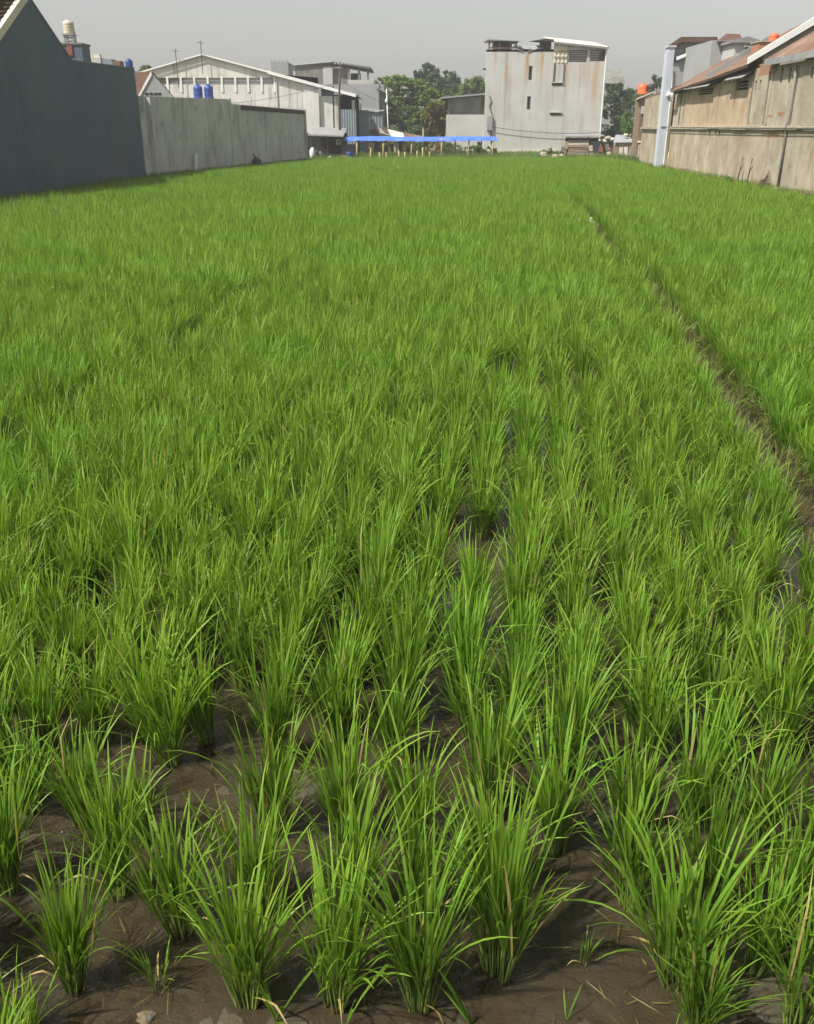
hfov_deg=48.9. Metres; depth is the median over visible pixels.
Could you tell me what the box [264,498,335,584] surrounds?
rice plant
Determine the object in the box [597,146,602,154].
leaning board
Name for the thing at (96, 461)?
rice plant
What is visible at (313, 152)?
sack
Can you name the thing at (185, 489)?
rice plant
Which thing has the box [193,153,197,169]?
white board
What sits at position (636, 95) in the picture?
tree
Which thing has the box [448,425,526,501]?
rice plant
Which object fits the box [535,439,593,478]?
rice plant
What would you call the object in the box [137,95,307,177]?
concrete wall
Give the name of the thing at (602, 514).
rice plant
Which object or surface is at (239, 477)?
rice plant
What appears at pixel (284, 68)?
stair tower
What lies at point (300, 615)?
rice plant
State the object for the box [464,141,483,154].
shrub
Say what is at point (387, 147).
shrub
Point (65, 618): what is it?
rice plant
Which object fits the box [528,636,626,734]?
rice plant
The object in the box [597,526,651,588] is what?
rice plant
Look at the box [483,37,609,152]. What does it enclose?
rust streaked block
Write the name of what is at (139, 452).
rice plant
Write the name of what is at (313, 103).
warehouse
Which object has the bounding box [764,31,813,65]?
row house roof
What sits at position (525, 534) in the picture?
rice plant
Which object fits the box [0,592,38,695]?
rice plant
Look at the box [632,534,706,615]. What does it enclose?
rice plant
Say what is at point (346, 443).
rice plant
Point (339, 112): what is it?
utility pole
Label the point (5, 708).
rice plant
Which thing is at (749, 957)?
rice plant
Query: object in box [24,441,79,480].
rice plant
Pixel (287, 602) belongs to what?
rice plant
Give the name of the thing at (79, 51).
flat roofed house
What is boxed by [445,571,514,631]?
rice plant
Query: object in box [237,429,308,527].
rice plant
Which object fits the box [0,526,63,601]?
rice plant
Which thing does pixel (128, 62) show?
water tank
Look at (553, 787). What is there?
rice plant
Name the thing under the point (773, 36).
water tank
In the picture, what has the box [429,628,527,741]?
rice plant
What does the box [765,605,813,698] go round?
rice plant
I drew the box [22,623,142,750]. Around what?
rice plant
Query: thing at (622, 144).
rubbish hut
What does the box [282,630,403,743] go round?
rice plant
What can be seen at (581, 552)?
rice plant
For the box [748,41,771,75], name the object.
brick stub
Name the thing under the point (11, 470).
rice plant
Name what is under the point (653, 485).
rice plant
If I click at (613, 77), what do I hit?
distant house
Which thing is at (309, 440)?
rice plant
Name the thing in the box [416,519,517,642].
rice plant
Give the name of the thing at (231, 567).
rice plant
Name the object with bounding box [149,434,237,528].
rice plant
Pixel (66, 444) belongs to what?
rice plant
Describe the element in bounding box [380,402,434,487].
rice plant
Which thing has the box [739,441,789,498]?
rice plant
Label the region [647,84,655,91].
water tank
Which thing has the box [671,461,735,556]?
rice plant
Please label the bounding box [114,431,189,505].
rice plant
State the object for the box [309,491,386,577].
rice plant
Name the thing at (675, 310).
bund grass
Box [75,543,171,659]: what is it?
rice plant
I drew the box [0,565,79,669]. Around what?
rice plant
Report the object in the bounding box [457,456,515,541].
rice plant
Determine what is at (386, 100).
white post
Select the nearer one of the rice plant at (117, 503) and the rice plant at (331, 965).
the rice plant at (331, 965)
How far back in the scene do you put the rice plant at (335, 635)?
4.22 m
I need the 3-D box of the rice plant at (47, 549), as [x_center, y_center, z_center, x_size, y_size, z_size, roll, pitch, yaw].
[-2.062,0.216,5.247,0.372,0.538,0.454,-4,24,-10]
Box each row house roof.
[670,36,768,92]
[706,17,813,81]
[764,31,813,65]
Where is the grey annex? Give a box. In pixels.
[439,93,484,151]
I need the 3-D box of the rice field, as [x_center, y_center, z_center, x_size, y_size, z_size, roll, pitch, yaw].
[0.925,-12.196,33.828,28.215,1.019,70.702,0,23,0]
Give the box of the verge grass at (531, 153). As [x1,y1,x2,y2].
[0,149,813,201]
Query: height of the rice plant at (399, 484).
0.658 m
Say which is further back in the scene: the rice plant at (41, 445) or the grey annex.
the grey annex
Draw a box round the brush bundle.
[755,171,770,187]
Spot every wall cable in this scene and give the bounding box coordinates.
[495,127,599,133]
[676,127,813,128]
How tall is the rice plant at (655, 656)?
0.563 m
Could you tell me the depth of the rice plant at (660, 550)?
5.11 m
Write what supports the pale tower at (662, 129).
on the ground at (200, 992)
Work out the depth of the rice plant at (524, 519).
5.24 m
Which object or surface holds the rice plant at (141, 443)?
on the ground at (200, 992)
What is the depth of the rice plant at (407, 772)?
3.28 m
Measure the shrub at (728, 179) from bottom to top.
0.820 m
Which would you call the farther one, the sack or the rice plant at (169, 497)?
the sack
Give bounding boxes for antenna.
[170,49,179,87]
[197,40,203,71]
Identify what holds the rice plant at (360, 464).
on the ground at (200, 992)
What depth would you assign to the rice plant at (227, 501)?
5.67 m
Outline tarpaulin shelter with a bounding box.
[344,136,496,156]
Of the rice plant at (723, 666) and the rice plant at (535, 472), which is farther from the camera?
the rice plant at (535, 472)
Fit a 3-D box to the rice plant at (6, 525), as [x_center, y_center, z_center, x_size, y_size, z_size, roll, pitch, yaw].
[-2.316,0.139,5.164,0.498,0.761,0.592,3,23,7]
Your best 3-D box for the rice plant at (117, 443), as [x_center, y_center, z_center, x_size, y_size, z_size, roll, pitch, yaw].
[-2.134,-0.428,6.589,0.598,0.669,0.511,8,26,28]
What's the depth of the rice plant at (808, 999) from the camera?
2.64 m
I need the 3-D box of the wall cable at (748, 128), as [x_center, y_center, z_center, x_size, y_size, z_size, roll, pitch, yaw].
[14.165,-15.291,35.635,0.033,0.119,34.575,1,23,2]
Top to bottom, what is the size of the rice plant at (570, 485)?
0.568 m
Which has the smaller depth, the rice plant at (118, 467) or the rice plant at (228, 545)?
the rice plant at (228, 545)
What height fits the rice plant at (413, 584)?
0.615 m
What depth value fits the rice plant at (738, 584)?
4.68 m
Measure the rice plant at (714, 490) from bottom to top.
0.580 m
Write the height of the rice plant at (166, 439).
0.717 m
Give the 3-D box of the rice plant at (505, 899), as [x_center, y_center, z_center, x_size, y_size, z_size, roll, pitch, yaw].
[0.324,1.133,2.749,0.642,0.843,0.638,-4,23,-9]
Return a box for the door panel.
[66,46,72,54]
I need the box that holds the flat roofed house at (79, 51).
[61,43,90,61]
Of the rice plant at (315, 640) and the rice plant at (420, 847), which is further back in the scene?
the rice plant at (315, 640)
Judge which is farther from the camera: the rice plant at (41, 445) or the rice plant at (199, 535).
the rice plant at (41, 445)
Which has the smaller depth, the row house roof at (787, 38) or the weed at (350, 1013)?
the weed at (350, 1013)
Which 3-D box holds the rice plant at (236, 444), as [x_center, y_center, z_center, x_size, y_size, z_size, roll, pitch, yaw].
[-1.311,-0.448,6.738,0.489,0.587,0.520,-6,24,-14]
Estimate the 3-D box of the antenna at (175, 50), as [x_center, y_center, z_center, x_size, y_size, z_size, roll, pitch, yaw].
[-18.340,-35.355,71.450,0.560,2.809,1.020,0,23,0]
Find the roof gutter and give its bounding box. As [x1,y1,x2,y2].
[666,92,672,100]
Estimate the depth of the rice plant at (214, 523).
5.49 m
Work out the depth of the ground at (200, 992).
3.33 m
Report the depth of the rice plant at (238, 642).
4.29 m
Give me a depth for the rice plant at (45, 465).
6.20 m
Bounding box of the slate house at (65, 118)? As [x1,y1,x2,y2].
[0,0,145,198]
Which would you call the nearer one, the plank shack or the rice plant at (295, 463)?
the rice plant at (295, 463)
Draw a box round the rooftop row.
[91,54,137,71]
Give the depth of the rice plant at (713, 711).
3.66 m
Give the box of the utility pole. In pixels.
[334,62,343,155]
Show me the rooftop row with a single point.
(96, 58)
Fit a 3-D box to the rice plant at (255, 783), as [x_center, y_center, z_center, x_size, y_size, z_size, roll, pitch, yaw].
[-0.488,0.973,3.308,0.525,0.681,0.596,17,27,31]
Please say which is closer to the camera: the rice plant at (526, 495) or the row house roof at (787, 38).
the rice plant at (526, 495)
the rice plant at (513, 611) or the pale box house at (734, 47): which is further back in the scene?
the pale box house at (734, 47)
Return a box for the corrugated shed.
[359,110,384,151]
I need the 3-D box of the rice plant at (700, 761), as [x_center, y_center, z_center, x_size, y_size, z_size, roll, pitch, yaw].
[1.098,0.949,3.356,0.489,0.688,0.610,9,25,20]
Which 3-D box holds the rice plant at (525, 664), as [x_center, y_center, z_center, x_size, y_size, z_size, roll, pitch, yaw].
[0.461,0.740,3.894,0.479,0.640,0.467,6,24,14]
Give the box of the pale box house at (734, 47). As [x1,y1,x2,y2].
[720,36,759,60]
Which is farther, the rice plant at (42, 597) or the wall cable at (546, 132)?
the wall cable at (546, 132)
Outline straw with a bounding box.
[0,627,813,1023]
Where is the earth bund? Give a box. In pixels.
[575,207,813,558]
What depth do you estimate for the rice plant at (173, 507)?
5.57 m
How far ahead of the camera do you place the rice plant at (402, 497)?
5.64 m
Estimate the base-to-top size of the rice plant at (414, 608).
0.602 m
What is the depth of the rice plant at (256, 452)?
6.62 m
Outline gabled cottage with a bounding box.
[135,71,173,96]
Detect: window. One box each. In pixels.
[527,96,530,108]
[528,66,532,79]
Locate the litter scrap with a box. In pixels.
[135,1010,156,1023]
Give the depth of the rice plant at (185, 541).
5.10 m
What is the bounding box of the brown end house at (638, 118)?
[631,91,654,155]
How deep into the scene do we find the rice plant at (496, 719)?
3.72 m
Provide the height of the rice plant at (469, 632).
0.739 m
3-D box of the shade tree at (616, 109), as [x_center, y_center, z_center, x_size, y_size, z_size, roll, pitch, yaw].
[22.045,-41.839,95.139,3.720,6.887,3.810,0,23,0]
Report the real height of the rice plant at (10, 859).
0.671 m
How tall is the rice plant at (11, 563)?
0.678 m
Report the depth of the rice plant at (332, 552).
5.05 m
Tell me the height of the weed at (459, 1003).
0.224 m
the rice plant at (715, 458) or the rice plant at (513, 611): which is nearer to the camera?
the rice plant at (513, 611)
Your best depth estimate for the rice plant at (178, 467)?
6.28 m
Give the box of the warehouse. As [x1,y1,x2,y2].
[139,53,363,151]
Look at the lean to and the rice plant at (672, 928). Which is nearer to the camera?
the rice plant at (672, 928)
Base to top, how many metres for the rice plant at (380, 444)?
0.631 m
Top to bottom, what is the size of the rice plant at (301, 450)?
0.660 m
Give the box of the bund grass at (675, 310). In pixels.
[570,197,813,554]
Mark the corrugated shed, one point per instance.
(376, 119)
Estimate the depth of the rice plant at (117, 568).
4.91 m
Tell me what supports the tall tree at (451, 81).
on the ground at (200, 992)
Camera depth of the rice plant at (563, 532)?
5.41 m
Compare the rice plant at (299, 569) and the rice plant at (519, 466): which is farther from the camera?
the rice plant at (519, 466)
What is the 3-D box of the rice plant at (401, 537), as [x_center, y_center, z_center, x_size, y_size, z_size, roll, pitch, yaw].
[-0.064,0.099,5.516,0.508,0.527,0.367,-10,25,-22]
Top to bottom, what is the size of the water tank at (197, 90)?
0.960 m
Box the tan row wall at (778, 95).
[664,57,813,195]
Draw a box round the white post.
[385,89,388,128]
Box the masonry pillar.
[637,141,640,157]
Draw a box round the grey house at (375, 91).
[346,84,385,135]
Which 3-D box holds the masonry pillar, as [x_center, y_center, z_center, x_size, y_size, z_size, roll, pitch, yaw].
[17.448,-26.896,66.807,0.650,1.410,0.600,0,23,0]
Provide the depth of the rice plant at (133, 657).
3.88 m
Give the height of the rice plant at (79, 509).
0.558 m
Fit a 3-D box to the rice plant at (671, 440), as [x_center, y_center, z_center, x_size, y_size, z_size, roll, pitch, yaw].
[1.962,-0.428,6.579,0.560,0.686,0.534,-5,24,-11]
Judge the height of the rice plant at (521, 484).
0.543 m
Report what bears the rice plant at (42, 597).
on the ground at (200, 992)
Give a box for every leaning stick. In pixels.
[737,157,743,179]
[747,158,752,182]
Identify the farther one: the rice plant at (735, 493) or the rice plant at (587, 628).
the rice plant at (735, 493)
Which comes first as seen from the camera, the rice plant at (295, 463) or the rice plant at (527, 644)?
the rice plant at (527, 644)
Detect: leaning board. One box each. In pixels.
[564,141,569,153]
[589,145,593,154]
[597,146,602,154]
[605,144,609,153]
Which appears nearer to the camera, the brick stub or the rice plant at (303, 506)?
the rice plant at (303, 506)
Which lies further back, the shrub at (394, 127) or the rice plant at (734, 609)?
the shrub at (394, 127)
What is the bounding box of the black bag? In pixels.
[252,154,261,165]
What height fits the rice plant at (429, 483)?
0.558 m
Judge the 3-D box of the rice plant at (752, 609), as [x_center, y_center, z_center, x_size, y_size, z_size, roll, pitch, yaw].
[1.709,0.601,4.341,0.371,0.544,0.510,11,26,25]
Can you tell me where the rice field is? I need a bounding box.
[0,154,813,1023]
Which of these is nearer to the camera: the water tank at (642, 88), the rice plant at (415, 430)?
the rice plant at (415, 430)
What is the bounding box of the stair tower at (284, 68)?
[270,60,292,80]
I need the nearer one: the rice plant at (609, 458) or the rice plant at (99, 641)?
the rice plant at (99, 641)
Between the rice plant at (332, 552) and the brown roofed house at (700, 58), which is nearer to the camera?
the rice plant at (332, 552)
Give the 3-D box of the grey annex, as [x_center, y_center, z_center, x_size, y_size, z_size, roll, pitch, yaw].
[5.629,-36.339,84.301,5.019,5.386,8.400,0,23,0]
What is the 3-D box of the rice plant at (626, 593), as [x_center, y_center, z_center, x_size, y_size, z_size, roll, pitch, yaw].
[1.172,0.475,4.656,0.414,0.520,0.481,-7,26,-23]
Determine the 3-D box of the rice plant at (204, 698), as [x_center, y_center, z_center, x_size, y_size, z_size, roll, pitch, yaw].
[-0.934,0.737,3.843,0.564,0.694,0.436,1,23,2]
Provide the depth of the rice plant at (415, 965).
2.65 m
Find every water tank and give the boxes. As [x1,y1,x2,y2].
[62,19,76,42]
[125,59,132,66]
[193,84,202,97]
[204,84,214,98]
[637,83,646,93]
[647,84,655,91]
[769,33,778,40]
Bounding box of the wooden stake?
[666,152,669,169]
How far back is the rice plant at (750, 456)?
6.53 m
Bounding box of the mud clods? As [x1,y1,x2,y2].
[0,659,809,1023]
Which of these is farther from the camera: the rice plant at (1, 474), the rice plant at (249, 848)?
the rice plant at (1, 474)
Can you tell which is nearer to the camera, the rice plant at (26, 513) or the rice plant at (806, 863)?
the rice plant at (806, 863)
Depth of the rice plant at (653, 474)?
6.00 m
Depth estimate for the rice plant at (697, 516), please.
5.50 m
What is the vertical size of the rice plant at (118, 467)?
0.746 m
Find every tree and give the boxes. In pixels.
[138,64,150,71]
[374,75,398,125]
[383,74,444,133]
[409,62,450,145]
[419,93,449,148]
[438,69,461,100]
[453,75,484,96]
[602,82,635,149]
[617,110,633,137]
[622,86,652,138]
[651,74,661,95]
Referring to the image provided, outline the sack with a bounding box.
[309,147,318,156]
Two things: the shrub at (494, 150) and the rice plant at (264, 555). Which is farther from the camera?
the shrub at (494, 150)
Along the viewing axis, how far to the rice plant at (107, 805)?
3.09 m
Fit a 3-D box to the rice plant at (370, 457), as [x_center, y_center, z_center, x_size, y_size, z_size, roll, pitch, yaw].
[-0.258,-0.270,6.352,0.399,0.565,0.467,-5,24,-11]
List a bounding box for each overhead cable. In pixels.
[239,82,338,102]
[342,81,447,109]
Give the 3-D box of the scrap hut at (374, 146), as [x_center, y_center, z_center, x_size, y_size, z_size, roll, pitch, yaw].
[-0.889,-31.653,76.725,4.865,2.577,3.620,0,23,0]
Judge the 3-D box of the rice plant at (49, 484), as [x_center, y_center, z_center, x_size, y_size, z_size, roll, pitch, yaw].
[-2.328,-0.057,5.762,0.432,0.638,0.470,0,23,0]
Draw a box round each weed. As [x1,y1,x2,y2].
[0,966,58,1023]
[243,934,327,1023]
[334,1001,354,1023]
[436,967,470,1023]
[561,985,581,1020]
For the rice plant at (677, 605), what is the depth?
4.47 m
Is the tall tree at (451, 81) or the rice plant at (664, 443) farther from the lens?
the tall tree at (451, 81)
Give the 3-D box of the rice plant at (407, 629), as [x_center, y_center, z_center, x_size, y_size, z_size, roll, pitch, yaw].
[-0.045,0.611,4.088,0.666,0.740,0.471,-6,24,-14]
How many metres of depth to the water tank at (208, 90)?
59.58 m
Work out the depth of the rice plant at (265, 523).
5.38 m
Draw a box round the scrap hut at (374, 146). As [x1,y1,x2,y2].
[368,126,424,153]
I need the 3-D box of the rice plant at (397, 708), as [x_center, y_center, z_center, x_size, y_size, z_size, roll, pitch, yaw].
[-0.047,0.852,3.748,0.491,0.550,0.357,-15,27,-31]
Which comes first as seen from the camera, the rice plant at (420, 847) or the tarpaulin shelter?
the rice plant at (420, 847)
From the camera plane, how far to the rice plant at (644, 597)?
4.42 m
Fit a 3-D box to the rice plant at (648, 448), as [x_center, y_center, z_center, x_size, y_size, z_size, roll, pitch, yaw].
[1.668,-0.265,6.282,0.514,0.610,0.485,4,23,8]
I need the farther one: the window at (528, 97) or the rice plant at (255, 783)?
the window at (528, 97)
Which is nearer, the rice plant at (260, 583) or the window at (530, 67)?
the rice plant at (260, 583)
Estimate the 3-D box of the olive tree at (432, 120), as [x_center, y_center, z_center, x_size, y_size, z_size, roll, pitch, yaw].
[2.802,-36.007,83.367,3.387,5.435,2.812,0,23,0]
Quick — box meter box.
[336,139,340,144]
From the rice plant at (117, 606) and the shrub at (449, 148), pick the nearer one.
the rice plant at (117, 606)
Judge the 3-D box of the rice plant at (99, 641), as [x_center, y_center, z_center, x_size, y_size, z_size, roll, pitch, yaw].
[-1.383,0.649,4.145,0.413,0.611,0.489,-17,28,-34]
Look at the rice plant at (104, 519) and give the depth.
5.29 m
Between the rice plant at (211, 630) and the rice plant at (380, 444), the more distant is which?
the rice plant at (380, 444)
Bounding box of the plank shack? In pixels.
[562,134,604,155]
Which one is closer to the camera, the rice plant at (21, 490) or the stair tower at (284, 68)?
the rice plant at (21, 490)
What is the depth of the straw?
3.03 m
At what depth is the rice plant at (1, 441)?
6.64 m
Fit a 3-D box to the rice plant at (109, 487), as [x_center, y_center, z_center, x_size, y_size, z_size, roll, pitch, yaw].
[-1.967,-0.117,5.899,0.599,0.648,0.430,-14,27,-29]
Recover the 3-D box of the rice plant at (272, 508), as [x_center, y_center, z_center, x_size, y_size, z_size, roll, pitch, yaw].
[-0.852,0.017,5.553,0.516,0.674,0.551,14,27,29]
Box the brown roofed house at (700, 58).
[677,34,741,129]
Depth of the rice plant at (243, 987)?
2.69 m
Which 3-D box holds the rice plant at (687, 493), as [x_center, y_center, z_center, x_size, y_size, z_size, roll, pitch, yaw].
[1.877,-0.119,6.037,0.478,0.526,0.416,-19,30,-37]
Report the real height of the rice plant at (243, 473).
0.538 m
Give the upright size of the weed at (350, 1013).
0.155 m
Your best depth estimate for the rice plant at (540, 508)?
5.43 m
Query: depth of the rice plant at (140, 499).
5.66 m
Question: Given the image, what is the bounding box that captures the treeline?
[386,88,659,136]
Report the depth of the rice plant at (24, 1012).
2.52 m
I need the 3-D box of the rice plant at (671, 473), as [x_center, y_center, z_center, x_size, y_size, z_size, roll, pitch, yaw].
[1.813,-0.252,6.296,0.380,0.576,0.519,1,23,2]
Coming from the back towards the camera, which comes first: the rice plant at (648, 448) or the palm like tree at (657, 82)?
the palm like tree at (657, 82)
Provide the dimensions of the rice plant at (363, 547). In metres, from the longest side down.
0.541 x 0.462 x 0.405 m
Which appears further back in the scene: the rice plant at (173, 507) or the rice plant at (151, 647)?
the rice plant at (173, 507)
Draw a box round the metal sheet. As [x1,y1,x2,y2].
[344,144,355,155]
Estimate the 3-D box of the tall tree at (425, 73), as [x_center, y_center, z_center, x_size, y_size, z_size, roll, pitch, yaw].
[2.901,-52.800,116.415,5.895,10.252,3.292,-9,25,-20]
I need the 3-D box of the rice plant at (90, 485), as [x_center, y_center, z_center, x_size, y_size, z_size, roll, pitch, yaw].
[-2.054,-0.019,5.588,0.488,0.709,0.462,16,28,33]
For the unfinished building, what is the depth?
95.61 m
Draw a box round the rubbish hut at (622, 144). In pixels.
[601,134,631,154]
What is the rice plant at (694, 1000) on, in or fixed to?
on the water
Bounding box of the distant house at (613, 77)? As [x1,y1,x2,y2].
[600,70,625,144]
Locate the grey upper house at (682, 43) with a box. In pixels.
[666,37,717,163]
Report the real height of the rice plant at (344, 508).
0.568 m
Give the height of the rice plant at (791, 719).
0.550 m
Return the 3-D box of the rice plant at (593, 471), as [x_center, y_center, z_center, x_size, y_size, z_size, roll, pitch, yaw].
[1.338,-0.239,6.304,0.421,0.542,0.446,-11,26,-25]
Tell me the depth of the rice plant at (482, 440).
6.52 m
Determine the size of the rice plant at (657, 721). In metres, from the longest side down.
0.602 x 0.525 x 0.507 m
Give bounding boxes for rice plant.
[0,418,21,490]
[0,418,30,501]
[0,428,43,487]
[0,445,38,511]
[0,449,35,506]
[0,454,47,528]
[0,456,67,521]
[0,479,58,571]
[0,480,18,533]
[0,482,60,574]
[0,524,51,623]
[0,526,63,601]
[0,527,50,640]
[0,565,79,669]
[0,567,125,674]
[0,591,122,694]
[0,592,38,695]
[0,624,77,721]
[0,630,99,757]
[0,631,37,774]
[0,690,129,829]
[0,703,66,816]
[0,735,56,897]
[0,821,135,997]
[0,954,66,1023]
[1,459,86,555]
[2,436,90,503]
[3,406,81,480]
[4,541,82,639]
[9,453,81,548]
[16,485,115,548]
[18,507,76,590]
[20,427,89,494]
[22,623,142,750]
[23,402,86,461]
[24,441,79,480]
[25,437,99,515]
[26,469,120,562]
[32,500,119,608]
[34,473,161,579]
[38,449,120,552]
[41,511,132,601]
[42,783,266,942]
[44,722,176,902]
[52,437,119,504]
[53,430,114,506]
[54,591,223,744]
[58,414,109,471]
[60,591,147,705]
[64,560,156,674]
[65,413,137,488]
[68,443,140,533]
[71,510,168,596]
[74,426,144,506]
[74,635,231,768]
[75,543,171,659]
[76,731,168,848]
[77,476,176,588]
[80,476,152,554]
[83,402,148,486]
[97,410,176,495]
[98,445,180,548]
[100,541,175,641]
[105,433,192,520]
[107,594,193,704]
[108,425,171,483]
[110,935,172,996]
[113,534,224,660]
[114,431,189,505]
[118,607,242,746]
[124,468,204,567]
[125,400,187,472]
[129,490,193,575]
[129,523,208,618]
[130,569,223,682]
[135,472,194,554]
[136,535,266,645]
[141,444,193,510]
[145,409,215,492]
[148,413,222,488]
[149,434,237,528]
[150,505,214,603]
[158,458,216,537]
[164,816,332,1023]
[165,492,232,568]
[166,755,331,915]
[167,510,230,584]
[168,582,283,691]
[169,434,237,511]
[170,692,333,839]
[175,524,269,620]
[184,453,263,549]
[188,460,266,535]
[189,512,257,588]
[192,427,246,496]
[197,613,330,764]
[198,485,281,582]
[200,531,288,648]
[202,560,286,667]
[204,409,260,483]
[204,481,296,573]
[205,419,265,477]
[210,453,262,527]
[217,463,313,559]
[223,456,261,505]
[226,524,320,621]
[226,542,337,667]
[234,435,302,536]
[236,414,291,480]
[236,512,317,593]
[236,811,455,1021]
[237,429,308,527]
[237,567,329,676]
[243,483,338,578]
[246,594,325,717]
[251,430,291,485]
[259,469,333,560]
[260,740,451,929]
[261,548,352,652]
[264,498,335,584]
[269,448,350,527]
[270,434,325,502]
[275,414,337,491]
[276,666,436,845]
[277,513,362,605]
[277,539,343,628]
[279,404,332,483]
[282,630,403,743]
[283,451,337,543]
[286,487,373,596]
[287,592,394,722]
[289,562,418,674]
[296,430,359,514]
[298,598,380,680]
[301,421,364,492]
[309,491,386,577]
[312,778,514,1023]
[313,499,429,611]
[314,423,361,496]
[315,464,395,542]
[319,536,431,654]
[322,475,368,545]
[323,570,463,707]
[333,435,393,504]
[333,460,383,524]
[340,493,418,587]
[341,484,411,560]
[342,651,440,764]
[344,439,399,510]
[345,771,498,929]
[346,524,402,589]
[347,428,403,476]
[352,422,405,488]
[352,472,443,549]
[352,621,459,728]
[357,700,465,853]
[359,567,443,676]
[361,449,436,521]
[362,486,425,564]
[363,419,432,480]
[366,549,458,633]
[369,430,437,527]
[370,427,444,493]
[370,522,455,625]
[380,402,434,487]
[389,491,480,591]
[394,486,461,566]
[396,562,534,707]
[406,446,484,541]
[408,453,474,523]
[408,744,581,895]
[412,425,485,482]
[414,430,468,490]
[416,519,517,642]
[419,656,564,824]
[420,736,640,984]
[424,581,506,675]
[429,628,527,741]
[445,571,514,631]
[447,443,511,523]
[447,645,559,762]
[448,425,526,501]
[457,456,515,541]
[461,414,510,470]
[464,610,568,731]
[465,445,515,486]
[466,467,566,548]
[476,529,583,628]
[476,594,567,704]
[478,576,558,658]
[481,683,636,859]
[492,502,594,582]
[495,504,562,564]
[495,514,582,606]
[497,443,544,495]
[497,474,549,514]
[497,577,578,670]
[502,440,543,485]
[502,460,559,507]
[506,442,565,494]
[507,472,575,556]
[508,633,629,780]
[521,579,618,657]
[525,479,603,557]
[526,548,615,624]
[528,600,672,702]
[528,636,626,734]
[532,584,624,669]
[533,432,615,493]
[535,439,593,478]
[535,445,602,515]
[538,455,599,516]
[540,479,609,570]
[540,713,706,834]
[542,537,619,626]
[544,511,617,587]
[549,478,615,571]
[559,736,722,913]
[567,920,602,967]
[570,444,620,506]
[574,554,692,666]
[577,426,628,475]
[577,453,628,510]
[579,791,798,1007]
[584,462,636,532]
[585,484,657,562]
[588,506,667,602]
[589,442,630,480]
[589,583,711,697]
[590,621,752,744]
[593,475,650,540]
[593,549,674,618]
[595,554,662,643]
[596,500,660,558]
[596,605,703,711]
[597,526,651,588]
[597,643,738,768]
[607,519,733,628]
[610,440,677,492]
[615,434,663,505]
[615,458,696,546]
[617,456,687,535]
[620,436,666,479]
[621,445,683,528]
[624,487,706,577]
[629,484,691,565]
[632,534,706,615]
[634,414,716,495]
[634,547,741,663]
[639,669,765,838]
[641,873,796,1023]
[643,564,725,653]
[644,508,720,595]
[644,724,812,911]
[647,439,690,511]
[648,428,689,472]
[653,441,709,503]
[659,458,724,531]
[659,576,770,699]
[664,458,745,541]
[666,510,766,599]
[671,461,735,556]
[674,480,745,562]
[678,509,732,580]
[679,672,799,778]
[682,423,725,480]
[686,620,785,739]
[687,577,794,704]
[689,539,794,639]
[690,440,744,487]
[692,698,813,849]
[695,427,748,494]
[695,531,785,619]
[696,447,752,513]
[696,542,781,653]
[704,458,760,528]
[704,605,813,740]
[711,808,813,979]
[714,643,813,766]
[715,477,786,556]
[721,864,813,1023]
[723,774,813,921]
[724,508,780,567]
[724,515,805,586]
[724,572,806,671]
[725,430,774,497]
[726,432,767,483]
[734,513,805,601]
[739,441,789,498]
[741,451,788,515]
[742,457,804,528]
[748,460,812,533]
[753,485,808,548]
[760,611,813,707]
[763,571,813,654]
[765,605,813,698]
[778,522,813,603]
[790,548,813,616]
[794,436,813,488]
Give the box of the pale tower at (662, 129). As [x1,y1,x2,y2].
[653,45,676,166]
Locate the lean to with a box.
[307,127,346,156]
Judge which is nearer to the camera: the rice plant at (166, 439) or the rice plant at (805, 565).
the rice plant at (805, 565)
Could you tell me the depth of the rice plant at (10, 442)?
6.47 m
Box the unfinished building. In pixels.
[292,61,385,115]
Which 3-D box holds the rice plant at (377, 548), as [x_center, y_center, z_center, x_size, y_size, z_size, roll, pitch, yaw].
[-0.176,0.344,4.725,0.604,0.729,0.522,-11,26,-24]
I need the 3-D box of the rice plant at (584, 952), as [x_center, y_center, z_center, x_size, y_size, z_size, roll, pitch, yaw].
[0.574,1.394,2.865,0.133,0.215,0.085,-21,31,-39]
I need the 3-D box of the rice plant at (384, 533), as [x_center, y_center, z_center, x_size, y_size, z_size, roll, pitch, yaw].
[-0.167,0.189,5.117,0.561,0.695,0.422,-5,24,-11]
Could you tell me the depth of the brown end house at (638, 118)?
66.54 m
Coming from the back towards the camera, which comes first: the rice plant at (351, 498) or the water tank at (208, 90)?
the water tank at (208, 90)
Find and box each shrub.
[380,141,394,153]
[384,121,398,131]
[397,121,426,146]
[402,141,424,154]
[407,123,432,146]
[425,141,451,154]
[442,142,470,154]
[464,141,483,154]
[480,146,497,154]
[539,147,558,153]
[600,124,622,146]
[721,176,734,182]
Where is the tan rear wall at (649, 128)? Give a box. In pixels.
[639,85,678,164]
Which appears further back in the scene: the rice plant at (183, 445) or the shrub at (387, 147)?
the shrub at (387, 147)
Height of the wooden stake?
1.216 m
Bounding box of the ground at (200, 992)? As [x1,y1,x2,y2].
[0,134,813,1023]
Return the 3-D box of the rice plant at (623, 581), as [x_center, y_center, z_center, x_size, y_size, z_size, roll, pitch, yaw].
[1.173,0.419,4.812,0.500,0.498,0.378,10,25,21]
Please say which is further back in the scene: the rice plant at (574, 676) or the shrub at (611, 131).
the shrub at (611, 131)
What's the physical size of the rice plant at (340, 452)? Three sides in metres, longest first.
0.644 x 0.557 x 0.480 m
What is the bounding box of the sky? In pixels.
[33,0,813,132]

